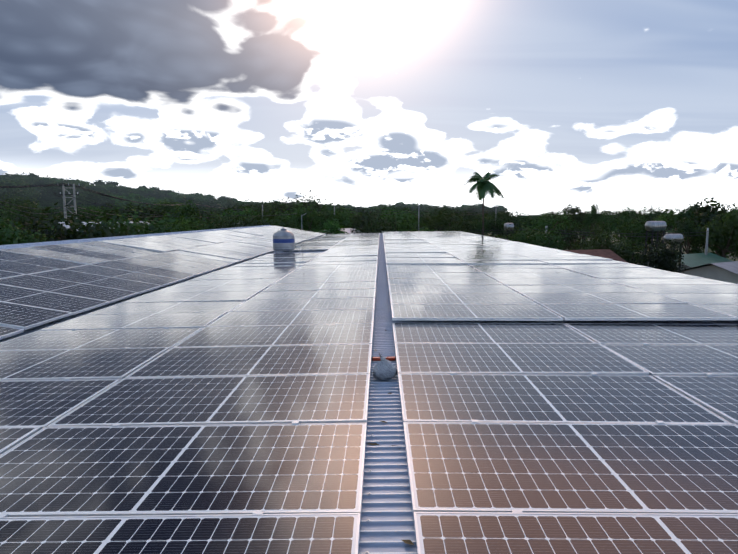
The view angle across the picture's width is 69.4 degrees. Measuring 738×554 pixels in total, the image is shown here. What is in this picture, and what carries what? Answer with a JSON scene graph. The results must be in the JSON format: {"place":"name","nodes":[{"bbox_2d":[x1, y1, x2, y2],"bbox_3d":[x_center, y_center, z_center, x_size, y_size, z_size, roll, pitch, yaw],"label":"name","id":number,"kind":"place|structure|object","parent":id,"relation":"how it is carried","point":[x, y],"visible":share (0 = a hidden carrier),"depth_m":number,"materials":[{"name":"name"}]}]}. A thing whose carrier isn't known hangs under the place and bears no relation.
{"place":"outdoors","nodes":[
{"label":"outdoors","id":0,"kind":"place"},
{"bbox_2d":[0,190,674,231],"bbox_3d":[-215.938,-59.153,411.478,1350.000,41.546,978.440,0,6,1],"label":"wooded hill","id":1,"kind":"structure","parent":0,"point":[48,201],"depth_m":356.15,"materials":[{"name":"green plant"}]},
{"bbox_2d":[0,175,33,184],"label":"tree","id":2,"kind":"object","parent":1,"relation":"on","point":[3,178],"visible":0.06,"depth_m":388.59,"materials":[{"name":"green plant"}]},
{"bbox_2d":[11,175,37,182],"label":"tree","id":3,"kind":"object","parent":1,"relation":"on","point":[31,179],"visible":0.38,"depth_m":410.64,"materials":[{"name":"green plant"}]},
{"bbox_2d":[15,172,48,180],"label":"tree","id":4,"kind":"object","parent":1,"relation":"on","point":[31,174],"visible":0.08,"depth_m":426.79,"materials":[{"name":"green plant"}]},
{"bbox_2d":[35,182,77,196],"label":"tree","id":5,"kind":"object","parent":1,"relation":"on","point":[53,191],"visible":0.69,"depth_m":381.23,"materials":[{"name":"green plant"}]},
{"bbox_2d":[64,180,91,193],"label":"tree","id":6,"kind":"object","parent":1,"relation":"on","point":[81,183],"visible":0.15,"depth_m":415.52,"materials":[{"name":"green plant"}]},
{"bbox_2d":[65,191,108,203],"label":"tree","id":7,"kind":"object","parent":1,"relation":"on","point":[81,200],"visible":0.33,"depth_m":367.62,"materials":[{"name":"green plant"}]},
{"bbox_2d":[89,179,118,186],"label":"tree","id":8,"kind":"object","parent":1,"relation":"on","point":[101,183],"visible":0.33,"depth_m":463.57,"materials":[{"name":"green plant"}]},
{"bbox_2d":[97,192,123,205],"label":"tree","id":9,"kind":"object","parent":1,"relation":"on","point":[109,201],"visible":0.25,"depth_m":376.40,"materials":[{"name":"green plant"}]},
{"bbox_2d":[96,185,132,195],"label":"tree","id":10,"kind":"object","parent":1,"relation":"on","point":[110,190],"visible":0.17,"depth_m":430.02,"materials":[{"name":"green plant"}]},
{"bbox_2d":[117,187,135,196],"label":"tree","id":11,"kind":"object","parent":1,"relation":"on","point":[127,191],"visible":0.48,"depth_m":429.65,"materials":[{"name":"green plant"}]},
{"bbox_2d":[109,193,146,206],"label":"tree","id":12,"kind":"object","parent":1,"relation":"on","point":[131,197],"visible":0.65,"depth_m":373.09,"materials":[{"name":"green plant"}]},
{"bbox_2d":[132,186,145,196],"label":"tree","id":13,"kind":"object","parent":1,"relation":"on","point":[140,192],"visible":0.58,"depth_m":448.47,"materials":[{"name":"green plant"}]},
{"bbox_2d":[136,195,168,207],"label":"tree","id":14,"kind":"object","parent":1,"relation":"on","point":[151,200],"visible":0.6,"depth_m":380.71,"materials":[{"name":"green plant"}]},
{"bbox_2d":[144,188,174,197],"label":"tree","id":15,"kind":"object","parent":1,"relation":"on","point":[153,194],"visible":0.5,"depth_m":452.60,"materials":[{"name":"green plant"}]},
{"bbox_2d":[160,195,185,205],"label":"tree","id":16,"kind":"object","parent":1,"relation":"on","point":[176,198],"visible":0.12,"depth_m":393.24,"materials":[{"name":"green plant"}]},
{"bbox_2d":[166,191,194,199],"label":"tree","id":17,"kind":"object","parent":1,"relation":"on","point":[173,195],"visible":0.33,"depth_m":458.17,"materials":[{"name":"green plant"}]},
{"bbox_2d":[176,197,204,208],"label":"tree","id":18,"kind":"object","parent":1,"relation":"on","point":[180,200],"visible":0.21,"depth_m":390.97,"materials":[{"name":"green plant"}]},
{"bbox_2d":[193,193,214,199],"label":"tree","id":19,"kind":"object","parent":1,"relation":"on","point":[204,197],"visible":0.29,"depth_m":474.56,"materials":[{"name":"green plant"}]},
{"bbox_2d":[220,200,249,206],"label":"tree","id":20,"kind":"object","parent":1,"relation":"on","point":[229,203],"visible":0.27,"depth_m":406.49,"materials":[{"name":"green plant"}]},
{"bbox_2d":[0,225,737,553],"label":"roof sheet","id":21,"kind":"object","parent":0,"point":[387,523],"visible":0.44,"depth_m":3.55,"materials":[{"name":"silver metal"}]},
{"bbox_2d":[273,228,299,253],"bbox_3d":[-3.402,-1.449,21.459,0.945,1.010,0.875,4,8,33],"label":"water tank","id":22,"kind":"object","parent":21,"relation":"on","point":[283,239],"visible":1,"depth_m":21.13,"materials":[{"name":"silver metal"}]},
{"bbox_2d":[0,226,737,553],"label":"solar panels","id":23,"kind":"object","parent":21,"relation":"on","point":[223,411],"visible":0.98,"depth_m":3.94,"materials":[{"name":"black glass"}]},
{"bbox_2d":[372,356,395,360],"bbox_3d":[0.144,0.799,5.217,0.235,0.030,0.046,0,6,-3],"label":"pipe","id":24,"kind":"object","parent":21,"relation":"on","point":[379,359],"visible":0.85,"depth_m":5.20,"materials":[{"name":"brown plastic"}]},
{"bbox_2d":[373,353,397,380],"bbox_3d":[0.141,0.765,4.612,0.216,0.234,0.194,-3,7,-24],"label":"rubbish bag","id":25,"kind":"object","parent":21,"relation":"on","point":[384,369],"visible":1,"depth_m":4.55,"materials":[{"name":"plastic"}]},
{"bbox_2d":[367,330,413,544],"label":"leaves","id":26,"kind":"object","parent":21,"relation":"on","point":[408,542],"visible":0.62,"depth_m":3.27,"materials":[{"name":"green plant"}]},
{"bbox_2d":[0,0,737,215],"label":"sky","id":27,"kind":"structure","parent":0,"point":[613,105],"materials":[{"name":"white"}]},
{"bbox_2d":[422,230,737,260],"bbox_3d":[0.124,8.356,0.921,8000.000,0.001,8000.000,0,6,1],"label":"ground","id":28,"kind":"structure","parent":0,"point":[709,251],"depth_m":145.47,"materials":[{"name":"green plant"}]},
{"bbox_2d":[0,202,26,223],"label":"tree","id":29,"kind":"object","parent":28,"relation":"on","point":[8,213],"visible":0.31,"depth_m":188.86,"materials":[{"name":"green plant"}]},
{"bbox_2d":[0,192,40,218],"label":"tree","id":30,"kind":"object","parent":28,"relation":"on","point":[24,203],"visible":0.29,"depth_m":198.33,"materials":[{"name":"green plant"}]},
{"bbox_2d":[0,209,49,244],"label":"tree","id":31,"kind":"object","parent":28,"relation":"on","point":[7,236],"visible":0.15,"depth_m":35.98,"materials":[{"name":"green plant"}]},
{"bbox_2d":[4,207,58,229],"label":"tree","id":32,"kind":"object","parent":28,"relation":"on","point":[33,217],"visible":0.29,"depth_m":114.45,"materials":[{"name":"green plant"}]},
{"bbox_2d":[26,206,62,221],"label":"tree","id":33,"kind":"object","parent":28,"relation":"on","point":[47,211],"visible":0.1,"depth_m":182.92,"materials":[{"name":"green plant"}]},
{"bbox_2d":[1,202,117,241],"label":"tree","id":34,"kind":"object","parent":28,"relation":"on","point":[59,228],"visible":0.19,"depth_m":42.73,"materials":[{"name":"green plant"}]},
{"bbox_2d":[25,207,97,224],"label":"tree","id":35,"kind":"object","parent":28,"relation":"on","point":[81,217],"visible":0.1,"depth_m":148.58,"materials":[{"name":"green plant"}]},
{"bbox_2d":[59,183,78,220],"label":"lattice tower","id":36,"kind":"structure","parent":28,"relation":"on","point":[64,197],"depth_m":65.61,"materials":[{"name":"metal"}]},
{"bbox_2d":[68,204,103,220],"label":"tree","id":37,"kind":"object","parent":28,"relation":"on","point":[91,208],"visible":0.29,"depth_m":160.39,"materials":[{"name":"green plant"}]},
{"bbox_2d":[47,221,149,239],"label":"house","id":38,"kind":"structure","parent":28,"relation":"on","point":[67,226],"depth_m":59.31,"materials":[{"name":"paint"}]},
{"bbox_2d":[50,208,176,240],"bbox_3d":[-22.404,-1.554,46.888,8.809,9.397,9.413,4,8,32],"label":"tree","id":39,"kind":"object","parent":28,"relation":"on","point":[117,229],"visible":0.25,"depth_m":46.34,"materials":[{"name":"green plant"}]},
{"bbox_2d":[45,206,192,235],"bbox_3d":[-27.072,-3.174,59.980,11.937,9.663,15.094,5,8,37],"label":"tree","id":40,"kind":"object","parent":28,"relation":"on","point":[135,224],"visible":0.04,"depth_m":59.34,"materials":[{"name":"green plant"}]},
{"bbox_2d":[96,202,170,220],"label":"tree","id":41,"kind":"object","parent":28,"relation":"on","point":[129,211],"visible":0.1,"depth_m":141.99,"materials":[{"name":"green plant"}]},
{"bbox_2d":[102,204,179,225],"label":"tree","id":42,"kind":"object","parent":28,"relation":"on","point":[143,214],"visible":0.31,"depth_m":137.74,"materials":[{"name":"green plant"}]},
{"bbox_2d":[149,199,182,211],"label":"tree","id":43,"kind":"object","parent":28,"relation":"on","point":[160,202],"visible":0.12,"depth_m":197.41,"materials":[{"name":"green plant"}]},
{"bbox_2d":[154,202,178,214],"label":"tree","id":44,"kind":"object","parent":28,"relation":"on","point":[165,207],"visible":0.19,"depth_m":181.18,"materials":[{"name":"green plant"}]},
{"bbox_2d":[160,200,200,227],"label":"tree","id":45,"kind":"object","parent":28,"relation":"on","point":[187,210],"visible":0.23,"depth_m":79.02,"materials":[{"name":"green plant"}]},
{"bbox_2d":[160,204,206,215],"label":"tree","id":46,"kind":"object","parent":28,"relation":"on","point":[201,211],"visible":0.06,"depth_m":148.98,"materials":[{"name":"green plant"}]},
{"bbox_2d":[170,215,208,231],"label":"tree","id":47,"kind":"object","parent":28,"relation":"on","point":[181,227],"visible":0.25,"depth_m":54.32,"materials":[{"name":"green plant"}]},
{"bbox_2d":[190,205,276,228],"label":"tree","id":48,"kind":"object","parent":28,"relation":"on","point":[213,224],"visible":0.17,"depth_m":71.27,"materials":[{"name":"green plant"}]},
{"bbox_2d":[210,209,269,228],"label":"tree","id":49,"kind":"object","parent":28,"relation":"on","point":[247,224],"visible":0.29,"depth_m":52.52,"materials":[{"name":"green plant"}]},
{"bbox_2d":[223,206,258,221],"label":"tree","id":50,"kind":"object","parent":28,"relation":"on","point":[240,212],"visible":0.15,"depth_m":86.05,"materials":[{"name":"green plant"}]},
{"bbox_2d":[218,198,266,216],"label":"tree","id":51,"kind":"object","parent":28,"relation":"on","point":[240,206],"visible":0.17,"depth_m":171.66,"materials":[{"name":"green plant"}]},
{"bbox_2d":[0,183,495,228],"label":"trees","id":52,"kind":"object","parent":28,"relation":"on","point":[43,185],"visible":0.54,"depth_m":70.76,"materials":[{"name":"green plant"}]},
{"bbox_2d":[237,201,288,222],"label":"tree","id":53,"kind":"object","parent":28,"relation":"on","point":[270,213],"visible":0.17,"depth_m":87.04,"materials":[{"name":"green plant"}]},
{"bbox_2d":[267,213,301,229],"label":"tree","id":54,"kind":"object","parent":28,"relation":"on","point":[282,223],"visible":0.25,"depth_m":58.78,"materials":[{"name":"green plant"}]},
{"bbox_2d":[251,195,324,219],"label":"tree","id":55,"kind":"object","parent":28,"relation":"on","point":[282,205],"visible":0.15,"depth_m":138.01,"materials":[{"name":"green plant"}]},
{"bbox_2d":[274,199,318,229],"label":"tree","id":56,"kind":"object","parent":28,"relation":"on","point":[294,216],"visible":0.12,"depth_m":76.58,"materials":[{"name":"green plant"}]},
{"bbox_2d":[272,190,323,214],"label":"tree","id":57,"kind":"object","parent":28,"relation":"on","point":[317,205],"visible":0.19,"depth_m":109.08,"materials":[{"name":"green plant"}]},
{"bbox_2d":[290,207,334,231],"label":"tree","id":58,"kind":"object","parent":28,"relation":"on","point":[321,220],"visible":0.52,"depth_m":74.31,"materials":[{"name":"green plant"}]},
{"bbox_2d":[306,199,351,220],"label":"tree","id":59,"kind":"object","parent":28,"relation":"on","point":[332,206],"visible":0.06,"depth_m":144.52,"materials":[{"name":"green plant"}]},
{"bbox_2d":[300,203,359,228],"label":"tree","id":60,"kind":"object","parent":28,"relation":"on","point":[344,224],"visible":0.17,"depth_m":90.53,"materials":[{"name":"green plant"}]},
{"bbox_2d":[314,218,346,233],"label":"tree","id":61,"kind":"object","parent":28,"relation":"on","point":[334,228],"visible":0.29,"depth_m":55.35,"materials":[{"name":"green plant"}]},
{"bbox_2d":[333,207,364,224],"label":"tree","id":62,"kind":"object","parent":28,"relation":"on","point":[347,211],"visible":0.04,"depth_m":100.83,"materials":[{"name":"green plant"}]},
{"bbox_2d":[348,208,389,232],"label":"tree","id":63,"kind":"object","parent":28,"relation":"on","point":[355,218],"visible":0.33,"depth_m":69.03,"materials":[{"name":"green plant"}]},
{"bbox_2d":[354,208,404,232],"bbox_3d":[0.803,-3.069,60.429,6.619,9.366,8.469,2,7,20],"label":"tree","id":64,"kind":"object","parent":28,"relation":"on","point":[381,228],"visible":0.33,"depth_m":58.63,"materials":[{"name":"green plant"}]},
{"bbox_2d":[364,204,417,229],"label":"tree","id":65,"kind":"object","parent":28,"relation":"on","point":[397,216],"visible":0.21,"depth_m":137.17,"materials":[{"name":"green plant"}]},
{"bbox_2d":[384,217,401,229],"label":"tree","id":66,"kind":"object","parent":28,"relation":"on","point":[391,219],"visible":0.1,"depth_m":101.05,"materials":[{"name":"green plant"}]},
{"bbox_2d":[376,203,413,214],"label":"tree","id":67,"kind":"object","parent":28,"relation":"on","point":[381,207],"visible":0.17,"depth_m":197.70,"materials":[{"name":"green plant"}]},
{"bbox_2d":[397,216,438,231],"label":"tree","id":68,"kind":"object","parent":28,"relation":"on","point":[406,226],"visible":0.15,"depth_m":56.33,"materials":[{"name":"green plant"}]},
{"bbox_2d":[412,203,455,221],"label":"tree","id":69,"kind":"object","parent":28,"relation":"on","point":[422,213],"visible":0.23,"depth_m":172.31,"materials":[{"name":"green plant"}]},
{"bbox_2d":[419,206,457,228],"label":"tree","id":70,"kind":"object","parent":28,"relation":"on","point":[446,211],"visible":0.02,"depth_m":92.57,"materials":[{"name":"green plant"}]},
{"bbox_2d":[418,208,478,231],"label":"tree","id":71,"kind":"object","parent":28,"relation":"on","point":[437,224],"visible":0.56,"depth_m":71.42,"materials":[{"name":"green plant"}]},
{"bbox_2d":[443,222,474,233],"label":"tree","id":72,"kind":"object","parent":28,"relation":"on","point":[454,227],"visible":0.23,"depth_m":58.96,"materials":[{"name":"green plant"}]},
{"bbox_2d":[448,205,472,213],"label":"tree","id":73,"kind":"object","parent":28,"relation":"on","point":[459,208],"visible":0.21,"depth_m":413.02,"materials":[{"name":"green plant"}]},
{"bbox_2d":[455,210,489,231],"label":"tree","id":74,"kind":"object","parent":28,"relation":"on","point":[469,216],"visible":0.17,"depth_m":133.39,"materials":[{"name":"green plant"}]},
{"bbox_2d":[469,219,496,237],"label":"tree","id":75,"kind":"object","parent":28,"relation":"on","point":[479,225],"visible":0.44,"depth_m":99.27,"materials":[{"name":"green plant"}]},
{"bbox_2d":[465,172,504,235],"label":"palm tree","id":76,"kind":"object","parent":28,"relation":"on","point":[483,184],"visible":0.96,"depth_m":79.80,"materials":[{"name":"green plant"}]},
{"bbox_2d":[479,208,513,236],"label":"tree","id":77,"kind":"object","parent":28,"relation":"on","point":[492,213],"visible":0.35,"depth_m":204.76,"materials":[{"name":"green plant"}]},
{"bbox_2d":[478,207,524,239],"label":"tree","id":78,"kind":"object","parent":28,"relation":"on","point":[516,223],"visible":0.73,"depth_m":104.83,"materials":[{"name":"green plant"}]},
{"bbox_2d":[504,223,513,240],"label":"water tower","id":79,"kind":"structure","parent":28,"relation":"on","point":[507,226],"depth_m":67.09,"materials":[{"name":"silver metal"}]},
{"bbox_2d":[489,221,551,244],"bbox_3d":[15.931,-1.934,56.227,6.813,8.034,8.147,5,8,38],"label":"tree","id":80,"kind":"object","parent":28,"relation":"on","point":[502,236],"visible":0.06,"depth_m":55.85,"materials":[{"name":"green plant"}]},
{"bbox_2d":[487,211,555,238],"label":"tree","id":81,"kind":"object","parent":28,"relation":"on","point":[527,221],"visible":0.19,"depth_m":128.85,"materials":[{"name":"green plant"}]},
{"bbox_2d":[515,212,558,229],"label":"tree","id":82,"kind":"object","parent":28,"relation":"on","point":[530,216],"visible":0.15,"depth_m":148.28,"materials":[{"name":"green plant"}]},
{"bbox_2d":[509,224,568,249],"bbox_3d":[16.010,-1.047,49.642,5.277,7.780,7.792,0,6,-3],"label":"tree","id":83,"kind":"object","parent":28,"relation":"on","point":[548,241],"visible":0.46,"depth_m":49.71,"materials":[{"name":"green plant"}]},
{"bbox_2d":[523,210,580,236],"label":"tree","id":84,"kind":"object","parent":28,"relation":"on","point":[565,217],"visible":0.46,"depth_m":94.67,"materials":[{"name":"green plant"}]},
{"bbox_2d":[546,204,590,241],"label":"tree","id":85,"kind":"object","parent":28,"relation":"on","point":[579,218],"visible":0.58,"depth_m":138.18,"materials":[{"name":"green plant"}]},
{"bbox_2d":[554,224,595,249],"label":"tree","id":86,"kind":"object","parent":28,"relation":"on","point":[568,239],"visible":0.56,"depth_m":65.53,"materials":[{"name":"green plant"}]},
{"bbox_2d":[582,203,604,244],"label":"tree","id":87,"kind":"object","parent":28,"relation":"on","point":[593,215],"visible":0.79,"depth_m":91.73,"materials":[{"name":"green plant"}]},
{"bbox_2d":[563,249,627,262],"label":"roof","id":88,"kind":"structure","parent":28,"relation":"on","point":[607,253],"depth_m":39.31,"materials":[{"name":"paint"}]},
{"bbox_2d":[580,212,615,240],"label":"tree","id":89,"kind":"object","parent":28,"relation":"on","point":[609,222],"visible":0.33,"depth_m":134.42,"materials":[{"name":"green plant"}]},
{"bbox_2d":[596,209,619,240],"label":"tree","id":90,"kind":"object","parent":28,"relation":"on","point":[604,211],"visible":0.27,"depth_m":147.50,"materials":[{"name":"green plant"}]},
{"bbox_2d":[570,223,647,264],"bbox_3d":[18.837,-0.249,41.607,5.701,7.973,5.267,5,8,35],"label":"tree","id":91,"kind":"object","parent":28,"relation":"on","point":[608,245],"visible":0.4,"depth_m":40.89,"materials":[{"name":"green plant"}]},
{"bbox_2d":[614,207,645,230],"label":"tree","id":92,"kind":"object","parent":28,"relation":"on","point":[625,213],"visible":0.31,"depth_m":107.50,"materials":[{"name":"green plant"}]},
{"bbox_2d":[613,211,656,256],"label":"tree","id":93,"kind":"object","parent":28,"relation":"on","point":[632,227],"visible":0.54,"depth_m":74.34,"materials":[{"name":"green plant"}]},
{"bbox_2d":[625,212,665,259],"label":"tree","id":94,"kind":"object","parent":28,"relation":"on","point":[659,241],"visible":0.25,"depth_m":77.73,"materials":[{"name":"green plant"}]},
{"bbox_2d":[619,201,684,224],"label":"tree","id":95,"kind":"object","parent":28,"relation":"on","point":[649,216],"visible":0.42,"depth_m":172.22,"materials":[{"name":"green plant"}]},
{"bbox_2d":[625,238,685,272],"bbox_3d":[20.357,0.581,39.167,4.936,6.938,3.764,6,9,42],"label":"tree","id":96,"kind":"object","parent":28,"relation":"on","point":[664,261],"visible":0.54,"depth_m":38.06,"materials":[{"name":"green plant"}]},
{"bbox_2d":[645,221,666,266],"bbox_3d":[26.448,-1.193,49.582,1.800,8.000,0.900,-2,7,-14],"label":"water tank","id":97,"kind":"object","parent":28,"relation":"on","point":[653,226],"visible":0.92,"depth_m":48.91,"materials":[{"name":"silver metal"}]},
{"bbox_2d":[651,214,674,246],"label":"tree","id":98,"kind":"object","parent":28,"relation":"on","point":[660,219],"visible":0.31,"depth_m":142.94,"materials":[{"name":"green plant"}]},
{"bbox_2d":[663,234,683,271],"bbox_3d":[22.803,0.305,40.285,1.400,7.120,0.720,-2,7,-19],"label":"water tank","id":99,"kind":"object","parent":28,"relation":"on","point":[678,238],"visible":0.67,"depth_m":39.70,"materials":[{"name":"silver metal"}]},
{"bbox_2d":[661,205,707,249],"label":"tree","id":100,"kind":"object","parent":28,"relation":"on","point":[671,216],"visible":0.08,"depth_m":129.79,"materials":[{"name":"green plant"}]},
{"bbox_2d":[636,253,733,269],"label":"house roof","id":101,"kind":"structure","parent":28,"relation":"on","point":[693,260],"depth_m":50.61,"materials":[{"name":"paint"}]},
{"bbox_2d":[668,217,705,253],"bbox_3d":[35.423,-2.503,59.302,4.027,8.530,3.008,0,6,-4],"label":"tree","id":102,"kind":"object","parent":28,"relation":"on","point":[686,228],"visible":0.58,"depth_m":58.85,"materials":[{"name":"green plant"}]},
{"bbox_2d":[674,204,707,247],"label":"tree","id":103,"kind":"object","parent":28,"relation":"on","point":[688,213],"visible":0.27,"depth_m":74.75,"materials":[{"name":"green plant"}]},
{"bbox_2d":[675,197,737,257],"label":"tree","id":104,"kind":"object","parent":28,"relation":"on","point":[709,211],"visible":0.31,"depth_m":65.97,"materials":[{"name":"green plant"}]},
{"bbox_2d":[705,228,708,254],"bbox_3d":[33.198,-1.185,52.616,0.300,7.300,0.900,4,8,31],"label":"street pole","id":105,"kind":"object","parent":28,"relation":"on","point":[706,245],"visible":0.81,"depth_m":52.30,"materials":[{"name":"metal"}]},
{"bbox_2d":[419,227,704,236],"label":"street wires","id":106,"kind":"object","parent":105,"relation":"attached to","point":[585,232],"visible":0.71,"depth_m":59.55,"materials":[{"name":"black"}]},
{"bbox_2d":[681,261,737,283],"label":"building","id":107,"kind":"structure","parent":28,"relation":"on","point":[725,271],"depth_m":45.02,"materials":[{"name":"paint"}]},
{"bbox_2d":[695,206,737,260],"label":"tree","id":108,"kind":"object","parent":28,"relation":"on","point":[719,237],"visible":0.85,"depth_m":55.86,"materials":[{"name":"green plant"}]},
{"bbox_2d":[709,207,737,257],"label":"tree","id":109,"kind":"object","parent":28,"relation":"on","point":[730,246],"visible":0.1,"depth_m":61.88,"materials":[{"name":"green plant"}]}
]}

